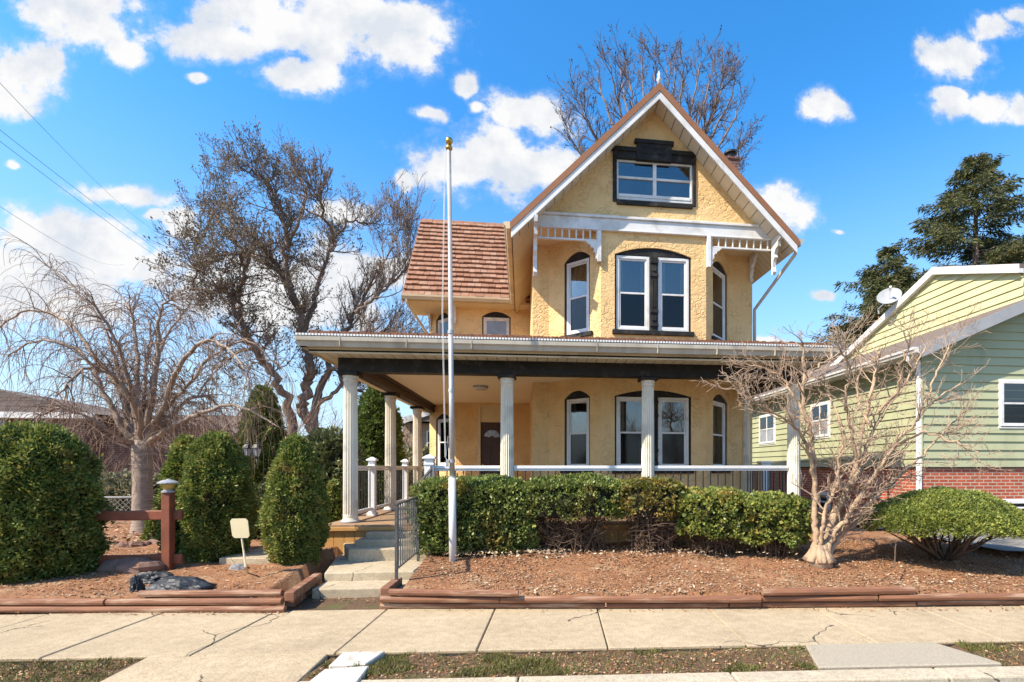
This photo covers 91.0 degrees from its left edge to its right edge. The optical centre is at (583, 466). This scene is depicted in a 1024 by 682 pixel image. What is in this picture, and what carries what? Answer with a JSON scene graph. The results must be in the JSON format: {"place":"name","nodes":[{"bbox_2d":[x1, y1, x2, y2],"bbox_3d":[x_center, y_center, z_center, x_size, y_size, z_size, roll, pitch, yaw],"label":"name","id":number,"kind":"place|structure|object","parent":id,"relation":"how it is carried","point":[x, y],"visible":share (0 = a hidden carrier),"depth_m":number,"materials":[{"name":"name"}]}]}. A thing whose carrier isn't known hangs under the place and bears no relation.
{"place":"outdoors","nodes":[
{"label":"outdoors","id":0,"kind":"place"},
{"bbox_2d":[0,206,122,264],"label":"overhead wire","id":1,"kind":"object","parent":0,"point":[44,234],"visible":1,"depth_m":19.89,"materials":[{"name":"black metal"}]},
{"bbox_2d":[0,659,138,681],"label":"verge","id":2,"kind":"structure","parent":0,"point":[103,670],"depth_m":3.84,"materials":[{"name":"plant"}]},
{"bbox_2d":[0,227,153,305],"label":"overhead wire","id":3,"kind":"object","parent":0,"point":[54,260],"visible":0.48,"depth_m":19.38,"materials":[{"name":"black metal"}]},
{"bbox_2d":[0,83,158,232],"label":"overhead wire","id":4,"kind":"object","parent":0,"point":[47,132],"visible":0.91,"depth_m":15.33,"materials":[{"name":"black metal"}]},
{"bbox_2d":[0,141,187,277],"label":"overhead wire","id":5,"kind":"object","parent":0,"point":[78,200],"visible":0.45,"depth_m":16.71,"materials":[{"name":"black metal"}]},
{"bbox_2d":[0,130,213,287],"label":"overhead wire","id":6,"kind":"object","parent":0,"point":[76,189],"visible":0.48,"depth_m":16.20,"materials":[{"name":"black metal"}]},
{"bbox_2d":[101,654,327,681],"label":"driveway apron","id":7,"kind":"object","parent":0,"point":[271,668],"visible":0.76,"depth_m":3.86,"materials":[{"name":"concrete"}]},
{"bbox_2d":[219,549,269,564],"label":"path","id":8,"kind":"structure","parent":0,"point":[257,556],"depth_m":6.91,"materials":[{"name":"concrete"}]},
{"bbox_2d":[255,578,396,622],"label":"path","id":9,"kind":"structure","parent":0,"point":[371,603],"depth_m":5.65,"materials":[{"name":"concrete"}]},
{"bbox_2d":[285,580,321,607],"bbox_3d":[-3.353,1.508,5.996,0.100,0.105,1.004,0,0,-12],"label":"landscape timber","id":10,"kind":"object","parent":9,"relation":"on","point":[294,603],"visible":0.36,"depth_m":5.71,"materials":[{"name":"brown wood"}]},
{"bbox_2d":[285,573,321,600],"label":"landscape timber","id":11,"kind":"object","parent":10,"relation":"on","point":[298,590],"visible":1,"depth_m":5.70,"materials":[{"name":"brown wood"}]},
{"bbox_2d":[312,531,430,598],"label":"concrete steps","id":12,"kind":"structure","parent":9,"relation":"on","point":[362,567],"depth_m":6.56,"materials":[{"name":"beige concrete"}]},
{"bbox_2d":[395,466,432,579],"bbox_3d":[-2.332,0.720,6.965,0.034,1.460,2.030,0,0,-5],"label":"iron railing","id":13,"kind":"object","parent":12,"relation":"attached to","point":[408,530],"visible":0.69,"depth_m":6.46,"materials":[{"name":"black metal"}]},
{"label":"landscape timber","id":14,"kind":"object","parent":9,"relation":"on","visible":0},
{"bbox_2d":[380,577,401,596],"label":"landscape timber","id":15,"kind":"object","parent":14,"relation":"on","point":[393,583],"visible":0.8,"depth_m":5.71,"materials":[{"name":"brown wood"}]},
{"bbox_2d":[99,509,883,541],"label":"yard","id":16,"kind":"structure","parent":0,"point":[128,524],"depth_m":10.66,"materials":[{"name":"soil"}]},
{"bbox_2d":[96,496,155,522],"bbox_3d":[-11.666,1.087,11.572,10.909,0.826,0.056,0,0,-5],"label":"chain link fence","id":17,"kind":"object","parent":16,"relation":"on","point":[113,497],"visible":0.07,"depth_m":11.65,"materials":[{"name":"metal"}]},
{"bbox_2d":[98,468,160,510],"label":"pale shrub","id":18,"kind":"object","parent":16,"relation":"on","point":[120,484],"visible":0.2,"depth_m":13.74,"materials":[{"name":"green plant"}]},
{"bbox_2d":[140,507,158,540],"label":"evergreen","id":19,"kind":"object","parent":16,"relation":"on","point":[149,529],"visible":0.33,"depth_m":8.86,"materials":[{"name":"green plant"}]},
{"bbox_2d":[148,539,160,543],"bbox_3d":[-7.391,1.351,8.629,0.365,0.214,0.269,0,0,-5],"label":"rock","id":20,"kind":"object","parent":16,"relation":"on","point":[153,541],"visible":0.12,"depth_m":8.57,"materials":[{"name":"beige stone"}]},
{"bbox_2d":[0,235,322,533],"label":"weeping cherry","id":21,"kind":"object","parent":16,"relation":"on","point":[143,434],"visible":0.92,"depth_m":10.06,"materials":[{"name":"brown plant"}]},
{"bbox_2d":[0,542,337,614],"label":"mulch bed","id":22,"kind":"object","parent":16,"relation":"on","point":[302,572],"visible":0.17,"depth_m":6.09,"materials":[{"name":"brown wood"}]},
{"bbox_2d":[0,419,118,584],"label":"evergreen shrub","id":23,"kind":"object","parent":22,"relation":"on","point":[51,491],"visible":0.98,"depth_m":6.10,"materials":[{"name":"green plant"}]},
{"bbox_2d":[96,557,128,571],"bbox_3d":[-6.104,1.336,6.617,0.557,0.301,0.388,0,0,-5],"label":"rock","id":24,"kind":"object","parent":22,"relation":"on","point":[108,565],"visible":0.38,"depth_m":6.47,"materials":[{"name":"grey stone"}]},
{"bbox_2d":[115,542,131,547],"bbox_3d":[-7.562,1.348,8.196,0.347,0.219,0.243,0,0,-5],"label":"rock","id":25,"kind":"object","parent":22,"relation":"on","point":[123,544],"visible":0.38,"depth_m":8.14,"materials":[{"name":"brown stone"}]},
{"bbox_2d":[85,492,182,569],"bbox_3d":[-7.931,0.945,6.401,5.160,1.209,0.140,0,0,-5],"label":"split rail fence","id":26,"kind":"object","parent":22,"relation":"on","point":[167,514],"visible":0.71,"depth_m":6.58,"materials":[{"name":"red wood"}]},
{"bbox_2d":[156,479,179,492],"bbox_3d":[-5.522,0.248,6.624,0.240,0.185,0.240,0,0,-5],"label":"solar lamp","id":27,"kind":"object","parent":26,"relation":"on","point":[167,485],"visible":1,"depth_m":6.57,"materials":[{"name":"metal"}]},
{"bbox_2d":[128,541,145,546],"bbox_3d":[-7.423,1.346,8.267,0.327,0.245,0.237,0,0,-5],"label":"rock","id":28,"kind":"object","parent":22,"relation":"on","point":[137,544],"visible":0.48,"depth_m":8.21,"materials":[{"name":"stone"}]},
{"bbox_2d":[114,556,164,573],"bbox_3d":[-5.810,1.344,6.521,0.616,0.312,0.433,0,0,-5],"label":"rock","id":29,"kind":"object","parent":22,"relation":"on","point":[135,565],"visible":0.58,"depth_m":6.41,"materials":[{"name":"stone"}]},
{"bbox_2d":[142,540,151,545],"bbox_3d":[-7.375,1.351,8.390,0.247,0.220,0.194,0,0,-5],"label":"rock","id":30,"kind":"object","parent":22,"relation":"on","point":[147,543],"visible":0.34,"depth_m":8.36,"materials":[{"name":"brown stone"}]},
{"bbox_2d":[129,571,216,592],"bbox_3d":[-4.883,1.408,5.782,1.278,0.415,0.592,0,0,23],"label":"dark landscape rock","id":31,"kind":"object","parent":22,"relation":"on","point":[162,580],"visible":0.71,"depth_m":5.62,"materials":[{"name":"grey stone"}]},
{"bbox_2d":[150,433,200,553],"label":"evergreen shrub","id":32,"kind":"object","parent":22,"relation":"on","point":[171,469],"visible":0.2,"depth_m":7.27,"materials":[{"name":"green plant"}]},
{"bbox_2d":[175,430,259,563],"bbox_3d":[-5.322,0.467,7.268,1.070,2.033,1.025,0,0,27],"label":"evergreen shrub","id":33,"kind":"object","parent":22,"relation":"on","point":[216,492],"visible":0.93,"depth_m":6.99,"materials":[{"name":"green plant"}]},
{"bbox_2d":[229,563,247,569],"bbox_3d":[-4.604,1.375,6.642,0.272,0.176,0.202,0,0,-5],"label":"rock","id":34,"kind":"object","parent":22,"relation":"on","point":[239,566],"visible":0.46,"depth_m":6.59,"materials":[{"name":"white stone"}]},
{"bbox_2d":[230,518,249,574],"bbox_3d":[-4.185,1.016,6.204,0.246,0.768,0.289,0,0,11],"label":"yard sign","id":35,"kind":"object","parent":22,"relation":"on","point":[239,527],"visible":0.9,"depth_m":6.10,"materials":[{"name":"beige paint"}]},
{"bbox_2d":[255,432,333,566],"bbox_3d":[-3.970,0.494,6.864,0.970,1.961,0.930,0,0,-5],"label":"evergreen shrub","id":36,"kind":"object","parent":22,"relation":"on","point":[295,518],"visible":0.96,"depth_m":6.62,"materials":[{"name":"green plant"}]},
{"bbox_2d":[103,521,258,550],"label":"yard litter","id":37,"kind":"object","parent":16,"relation":"on","point":[123,529],"visible":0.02,"depth_m":9.83,"materials":[{"name":"brown plant"}]},
{"bbox_2d":[243,439,261,479],"bbox_3d":[-6.255,0.408,9.409,0.367,1.885,0.173,0,0,-5],"label":"lamp post","id":38,"kind":"object","parent":16,"relation":"on","point":[247,450],"visible":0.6,"depth_m":9.37,"materials":[{"name":"black metal"}]},
{"bbox_2d":[250,483,266,539],"bbox_3d":[-6.249,0.866,9.592,0.941,1.182,0.936,0,0,-5],"label":"evergreen","id":39,"kind":"object","parent":16,"relation":"on","point":[260,493],"visible":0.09,"depth_m":9.41,"materials":[{"name":"green plant"}]},
{"bbox_2d":[235,384,287,487],"bbox_3d":[-7.081,-0.170,11.013,1.417,3.346,1.332,0,0,-5],"label":"conical evergreen","id":40,"kind":"object","parent":16,"relation":"on","point":[269,456],"visible":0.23,"depth_m":10.72,"materials":[{"name":"green plant"}]},
{"bbox_2d":[326,479,342,522],"bbox_3d":[-4.460,0.830,8.902,0.609,1.248,0.582,0,0,-5],"label":"evergreen","id":41,"kind":"object","parent":16,"relation":"on","point":[335,489],"visible":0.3,"depth_m":8.79,"materials":[{"name":"green plant"}]},
{"bbox_2d":[305,425,366,514],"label":"rhododendron","id":42,"kind":"object","parent":16,"relation":"on","point":[329,451],"visible":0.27,"depth_m":11.20,"materials":[{"name":"green plant"}]},
{"bbox_2d":[358,385,406,513],"bbox_3d":[-5.868,-0.486,14.212,1.696,3.946,1.772,0,0,-5],"label":"conical evergreen","id":43,"kind":"object","parent":16,"relation":"on","point":[371,419],"visible":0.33,"depth_m":13.73,"materials":[{"name":"green plant"}]},
{"bbox_2d":[1,529,1023,608],"bbox_3d":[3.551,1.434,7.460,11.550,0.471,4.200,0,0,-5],"label":"mulch bed","id":44,"kind":"object","parent":16,"relation":"on","point":[552,566],"visible":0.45,"depth_m":6.54,"materials":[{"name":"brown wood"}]},
{"bbox_2d":[442,137,456,561],"bbox_3d":[-1.838,-1.521,6.846,0.199,6.026,0.106,0,0,-5],"label":"flagpole","id":45,"kind":"object","parent":44,"relation":"on","point":[450,462],"visible":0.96,"depth_m":6.82,"materials":[{"name":"white metal"}]},
{"bbox_2d":[399,473,545,555],"bbox_3d":[-1.620,0.695,7.423,2.147,1.222,1.156,0,0,-5],"label":"hedge shrub","id":46,"kind":"object","parent":44,"relation":"on","point":[488,507],"visible":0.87,"depth_m":7.05,"materials":[{"name":"green plant"}]},
{"bbox_2d":[0,537,1021,594],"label":"mulch bark","id":47,"kind":"object","parent":44,"relation":"on","point":[649,577],"visible":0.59,"depth_m":6.39,"materials":[{"name":"brown plant"}]},
{"bbox_2d":[6,538,1023,595],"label":"fallen leaves","id":48,"kind":"object","parent":44,"relation":"on","point":[679,589],"visible":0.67,"depth_m":6.27,"materials":[{"name":"brown plant"}]},
{"bbox_2d":[516,471,628,553],"bbox_3d":[-0.171,0.685,7.496,1.911,1.251,1.098,0,0,-5],"label":"hedge shrub","id":49,"kind":"object","parent":44,"relation":"on","point":[576,497],"visible":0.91,"depth_m":7.20,"materials":[{"name":"green plant"}]},
{"bbox_2d":[444,545,797,558],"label":"drifted leaves","id":50,"kind":"object","parent":44,"relation":"on","point":[548,550],"visible":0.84,"depth_m":7.05,"materials":[{"name":"brown plant"}]},
{"bbox_2d":[612,474,689,553],"bbox_3d":[1.032,0.707,7.464,1.337,1.196,1.095,0,0,-5],"label":"hedge shrub","id":51,"kind":"object","parent":44,"relation":"on","point":[646,499],"visible":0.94,"depth_m":7.22,"materials":[{"name":"green plant"}]},
{"bbox_2d":[667,486,755,555],"bbox_3d":[1.923,0.792,7.453,1.375,1.027,1.122,0,0,-5],"label":"hedge shrub","id":52,"kind":"object","parent":44,"relation":"on","point":[711,516],"visible":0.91,"depth_m":7.10,"materials":[{"name":"green plant"}]},
{"bbox_2d":[740,489,821,556],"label":"hedge shrub","id":53,"kind":"object","parent":44,"relation":"on","point":[779,518],"visible":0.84,"depth_m":7.02,"materials":[{"name":"green plant"}]},
{"bbox_2d":[693,296,1015,568],"bbox_3d":[3.654,-0.532,6.710,4.698,3.785,2.442,0,0,-5],"label":"bare tree","id":54,"kind":"object","parent":44,"relation":"on","point":[819,553],"visible":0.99,"depth_m":6.77,"materials":[{"name":"beige plant"}]},
{"bbox_2d":[885,532,904,568],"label":"sapling","id":55,"kind":"object","parent":44,"relation":"on","point":[895,549],"visible":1,"depth_m":6.49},
{"bbox_2d":[858,485,1023,560],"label":"mound shrub","id":56,"kind":"object","parent":44,"relation":"on","point":[961,513],"visible":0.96,"depth_m":6.57,"materials":[{"name":"green plant"}]},
{"bbox_2d":[294,71,839,554],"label":"house","id":57,"kind":"structure","parent":16,"relation":"on","point":[602,291],"depth_m":9.59,"materials":[{"name":"yellow paint"}]},
{"bbox_2d":[481,422,500,474],"bbox_3d":[-2.468,-0.168,13.466,0.596,2.076,0.124,0,0,-5],"label":"door","id":58,"kind":"structure","parent":57,"relation":"in","point":[490,431],"depth_m":13.46,"materials":[{"name":"brown wood"}]},
{"bbox_2d":[617,159,691,203],"bbox_3d":[1.338,-5.351,9.799,1.823,1.218,0.548,0,0,-5],"label":"window","id":59,"kind":"structure","parent":57,"relation":"in","point":[653,186],"depth_m":9.97,"materials":[{"name":"white paint"}]},
{"bbox_2d":[757,461,771,491],"bbox_3d":[4.189,0.609,11.500,0.270,1.481,0.250,0,0,-5],"label":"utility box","id":60,"kind":"object","parent":16,"relation":"on","point":[764,463],"visible":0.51,"depth_m":11.39,"materials":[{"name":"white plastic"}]},
{"bbox_2d":[0,605,1023,663],"bbox_3d":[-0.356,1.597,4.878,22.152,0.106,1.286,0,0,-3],"label":"sidewalk","id":61,"kind":"structure","parent":0,"point":[82,636],"depth_m":4.72,"materials":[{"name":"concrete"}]},
{"bbox_2d":[0,606,286,612],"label":"landscape timber","id":62,"kind":"object","parent":61,"relation":"on","point":[101,609],"visible":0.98,"depth_m":5.28,"materials":[{"name":"brown wood"}]},
{"bbox_2d":[0,598,107,605],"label":"landscape timber","id":63,"kind":"object","parent":62,"relation":"on","point":[52,601],"visible":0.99,"depth_m":5.29,"materials":[{"name":"brown wood"}]},
{"bbox_2d":[105,598,283,604],"bbox_3d":[-4.157,1.445,5.338,1.846,0.069,0.081,0,0,-1],"label":"landscape timber","id":64,"kind":"object","parent":62,"relation":"on","point":[194,601],"visible":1,"depth_m":5.31,"materials":[{"name":"brown wood"}]},
{"bbox_2d":[137,589,283,596],"bbox_3d":[-4.013,1.365,5.376,1.503,0.070,0.084,0,0,-2],"label":"landscape timber","id":65,"kind":"object","parent":64,"relation":"on","point":[213,593],"visible":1,"depth_m":5.34,"materials":[{"name":"brown wood"}]},
{"bbox_2d":[380,603,604,607],"bbox_3d":[-0.985,1.515,5.452,2.454,0.064,0.077,0,0,0],"label":"landscape timber","id":66,"kind":"object","parent":61,"relation":"on","point":[495,605],"visible":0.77,"depth_m":5.42,"materials":[{"name":"brown wood"}]},
{"bbox_2d":[380,596,499,602],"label":"landscape timber","id":67,"kind":"object","parent":66,"relation":"on","point":[431,599],"visible":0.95,"depth_m":5.38,"materials":[{"name":"brown wood"}]},
{"bbox_2d":[388,589,518,596],"bbox_3d":[-1.401,1.362,5.387,1.410,0.069,0.081,0,0,2],"label":"landscape timber","id":68,"kind":"object","parent":67,"relation":"on","point":[453,592],"visible":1,"depth_m":5.36,"materials":[{"name":"brown wood"}]},
{"bbox_2d":[6,596,1021,615],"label":"edge leaves","id":69,"kind":"object","parent":61,"relation":"on","point":[481,608],"visible":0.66,"depth_m":5.35,"materials":[{"name":"brown plant"}]},
{"bbox_2d":[606,603,727,607],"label":"landscape timber","id":70,"kind":"object","parent":61,"relation":"on","point":[666,605],"visible":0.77,"depth_m":5.43,"materials":[{"name":"brown wood"}]},
{"bbox_2d":[500,596,760,602],"bbox_3d":[0.516,1.440,5.412,2.824,0.072,0.087,0,0,0],"label":"landscape timber","id":71,"kind":"object","parent":70,"relation":"on","point":[637,599],"visible":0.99,"depth_m":5.38,"materials":[{"name":"brown wood"}]},
{"bbox_2d":[728,603,760,607],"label":"landscape timber","id":72,"kind":"object","parent":61,"relation":"on","point":[744,605],"visible":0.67,"depth_m":5.44,"materials":[{"name":"brown wood"}]},
{"bbox_2d":[761,601,915,607],"bbox_3d":[2.817,1.515,5.502,1.704,0.062,0.074,0,0,-1],"label":"landscape timber","id":73,"kind":"object","parent":61,"relation":"on","point":[842,604],"visible":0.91,"depth_m":5.47,"materials":[{"name":"brown wood"}]},
{"bbox_2d":[761,594,877,601],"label":"landscape timber","id":74,"kind":"object","parent":73,"relation":"on","point":[873,597],"visible":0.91,"depth_m":5.43,"materials":[{"name":"brown wood"}]},
{"bbox_2d":[761,586,915,595],"bbox_3d":[2.797,1.360,5.456,1.703,0.077,0.091,0,0,-3],"label":"landscape timber","id":75,"kind":"object","parent":74,"relation":"on","point":[838,590],"visible":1,"depth_m":5.42,"materials":[{"name":"brown wood"}]},
{"bbox_2d":[915,600,1023,605],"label":"landscape timber","id":76,"kind":"object","parent":61,"relation":"on","point":[966,602],"visible":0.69,"depth_m":5.54,"materials":[{"name":"brown wood"}]},
{"bbox_2d":[877,593,1023,600],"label":"landscape timber","id":77,"kind":"object","parent":76,"relation":"on","point":[955,596],"visible":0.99,"depth_m":5.48,"materials":[{"name":"brown wood"}]},
{"bbox_2d":[0,0,1023,435],"label":"sky","id":78,"kind":"structure","parent":0,"point":[870,106],"materials":[{"name":"blue"}]},
{"bbox_2d":[0,638,1023,681],"bbox_3d":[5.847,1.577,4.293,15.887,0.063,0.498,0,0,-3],"label":"verge","id":79,"kind":"structure","parent":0,"point":[631,656],"depth_m":4.04,"materials":[{"name":"green plant"}]},
{"bbox_2d":[309,666,368,681],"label":"paving slab","id":80,"kind":"structure","parent":79,"relation":"on","point":[351,674],"depth_m":3.69,"materials":[{"name":"white concrete"}]},
{"bbox_2d":[329,651,384,668],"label":"paving slab","id":81,"kind":"structure","parent":79,"relation":"on","point":[344,659],"depth_m":4.00,"materials":[{"name":"white concrete"}]},
{"bbox_2d":[806,642,1000,669],"bbox_3d":[2.551,1.598,4.131,1.486,0.104,0.488,0,0,-3],"label":"concrete pad","id":82,"kind":"object","parent":79,"relation":"on","point":[878,655],"visible":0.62,"depth_m":4.06,"materials":[{"name":"grey concrete"}]},
{"bbox_2d":[853,522,1023,550],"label":"driveway","id":83,"kind":"structure","parent":0,"point":[1010,544],"depth_m":7.99,"materials":[{"name":"grey concrete"}]},
{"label":"lawn","id":84,"kind":"structure","parent":0,"visible":0},
{"bbox_2d":[1,416,131,474],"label":"bare shrub","id":85,"kind":"object","parent":84,"relation":"on","point":[105,456],"visible":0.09,"depth_m":16.40,"materials":[{"name":"brown plant"}]},
{"bbox_2d":[0,389,214,475],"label":"brick house","id":86,"kind":"structure","parent":84,"relation":"on","point":[116,447],"depth_m":19.95,"materials":[{"name":"brown brick"}]},
{"bbox_2d":[59,324,320,474],"bbox_3d":[-11.968,-1.334,15.562,5.858,5.589,6.167,0,0,42],"label":"bare shrub","id":87,"kind":"object","parent":84,"relation":"on","point":[162,455],"visible":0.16,"depth_m":14.96,"materials":[{"name":"brown plant"}]},
{"bbox_2d":[176,415,240,438],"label":"brick cottage","id":88,"kind":"structure","parent":84,"relation":"on","point":[223,424],"depth_m":28.54,"materials":[{"name":"brown brick"}]},
{"bbox_2d":[164,365,341,448],"bbox_3d":[-11.464,-1.234,17.875,5.386,5.390,5.829,0,0,19],"label":"bare shrub","id":89,"kind":"object","parent":84,"relation":"on","point":[283,412],"visible":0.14,"depth_m":17.59,"materials":[{"name":"brown plant"}]},
{"bbox_2d":[135,116,434,439],"bbox_3d":[-11.996,-8.170,21.001,12.353,15.425,9.250,0,0,-5],"label":"tree","id":90,"kind":"object","parent":84,"relation":"on","point":[252,238],"visible":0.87,"depth_m":20.41,"materials":[{"name":"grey plant"}]},
{"bbox_2d":[296,398,359,444],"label":"bare shrub","id":91,"kind":"object","parent":84,"relation":"on","point":[320,422],"visible":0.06,"depth_m":19.35,"materials":[{"name":"plant"}]},
{"bbox_2d":[397,407,423,445],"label":"bare shrub","id":92,"kind":"object","parent":84,"relation":"on","point":[408,429],"visible":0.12,"depth_m":23.80,"materials":[{"name":"brown plant"}]},
{"bbox_2d":[402,412,429,446],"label":"tan house","id":93,"kind":"structure","parent":84,"relation":"on","point":[425,428],"depth_m":29.20,"materials":[{"name":"brick"}]},
{"bbox_2d":[426,430,429,446],"bbox_3d":[-8.954,-1.423,29.268,0.491,1.423,0.060,0,0,-5],"label":"window","id":94,"kind":"structure","parent":93,"relation":"in","point":[427,432],"depth_m":29.22,"materials":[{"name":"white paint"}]},
{"bbox_2d":[402,444,429,494],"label":"pale shrub","id":95,"kind":"object","parent":84,"relation":"on","point":[408,450],"visible":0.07,"depth_m":19.54,"materials":[{"name":"beige plant"}]},
{"bbox_2d":[547,23,767,175],"bbox_3d":[4.075,-11.903,26.086,11.499,26.706,7.950,0,0,6],"label":"upright bare tree","id":96,"kind":"object","parent":84,"relation":"on","point":[702,108],"visible":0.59,"depth_m":25.22,"materials":[{"name":"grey plant"}]},
{"bbox_2d":[809,243,923,360],"bbox_3d":[13.948,-4.178,22.746,9.468,11.256,8.990,0,0,-5],"label":"spruce","id":97,"kind":"object","parent":84,"relation":"on","point":[894,264],"visible":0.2,"depth_m":21.55,"materials":[{"name":"green plant"}]},
{"bbox_2d":[752,263,1023,512],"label":"green house","id":98,"kind":"structure","parent":84,"relation":"on","point":[998,289],"depth_m":11.50,"materials":[{"name":"painted wood siding"},{"name":"red brick"},{"name":"weathered shingle"}]},
{"bbox_2d":[759,412,775,445],"bbox_3d":[6.806,-1.382,18.409,0.065,1.131,1.312,0,0,-5],"label":"window","id":99,"kind":"structure","parent":98,"relation":"in","point":[766,433],"depth_m":18.37,"materials":[{"name":"white paint"}]},
{"bbox_2d":[810,400,830,438],"bbox_3d":[7.127,-1.388,14.955,0.065,1.083,1.037,0,0,-5],"label":"window","id":100,"kind":"structure","parent":98,"relation":"in","point":[826,404],"depth_m":14.83,"materials":[{"name":"white paint"}]},
{"bbox_2d":[811,491,830,509],"bbox_3d":[7.127,1.045,14.953,0.065,0.614,0.961,0,0,-5],"label":"window","id":101,"kind":"structure","parent":98,"relation":"in","point":[823,496],"depth_m":14.78,"materials":[{"name":"black glass"}]},
{"bbox_2d":[877,286,901,313],"bbox_3d":[9.381,-5.242,15.553,0.596,0.613,1.015,0,0,-11],"label":"satellite dish","id":102,"kind":"object","parent":98,"relation":"attached to","point":[890,294],"visible":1,"depth_m":15.33,"materials":[{"name":"white plastic"}]},
{"bbox_2d":[998,379,1023,428],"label":"window","id":103,"kind":"structure","parent":98,"relation":"in","point":[1011,411],"depth_m":11.19,"materials":[{"name":"white paint"}]},
{"bbox_2d":[1003,499,1023,509],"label":"window","id":104,"kind":"structure","parent":98,"relation":"in","point":[1019,503],"depth_m":11.19,"materials":[{"name":"white paint"}]},
{"bbox_2d":[833,152,1023,316],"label":"spruce","id":105,"kind":"object","parent":84,"relation":"on","point":[946,231],"visible":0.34,"depth_m":22.33,"materials":[{"name":"green plant"}]},
{"label":"road","id":106,"kind":"structure","parent":0,"visible":0},
{"bbox_2d":[299,666,1023,681],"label":"kerb","id":107,"kind":"structure","parent":106,"relation":"on","point":[988,674],"depth_m":3.70,"materials":[{"name":"concrete"}]}
]}

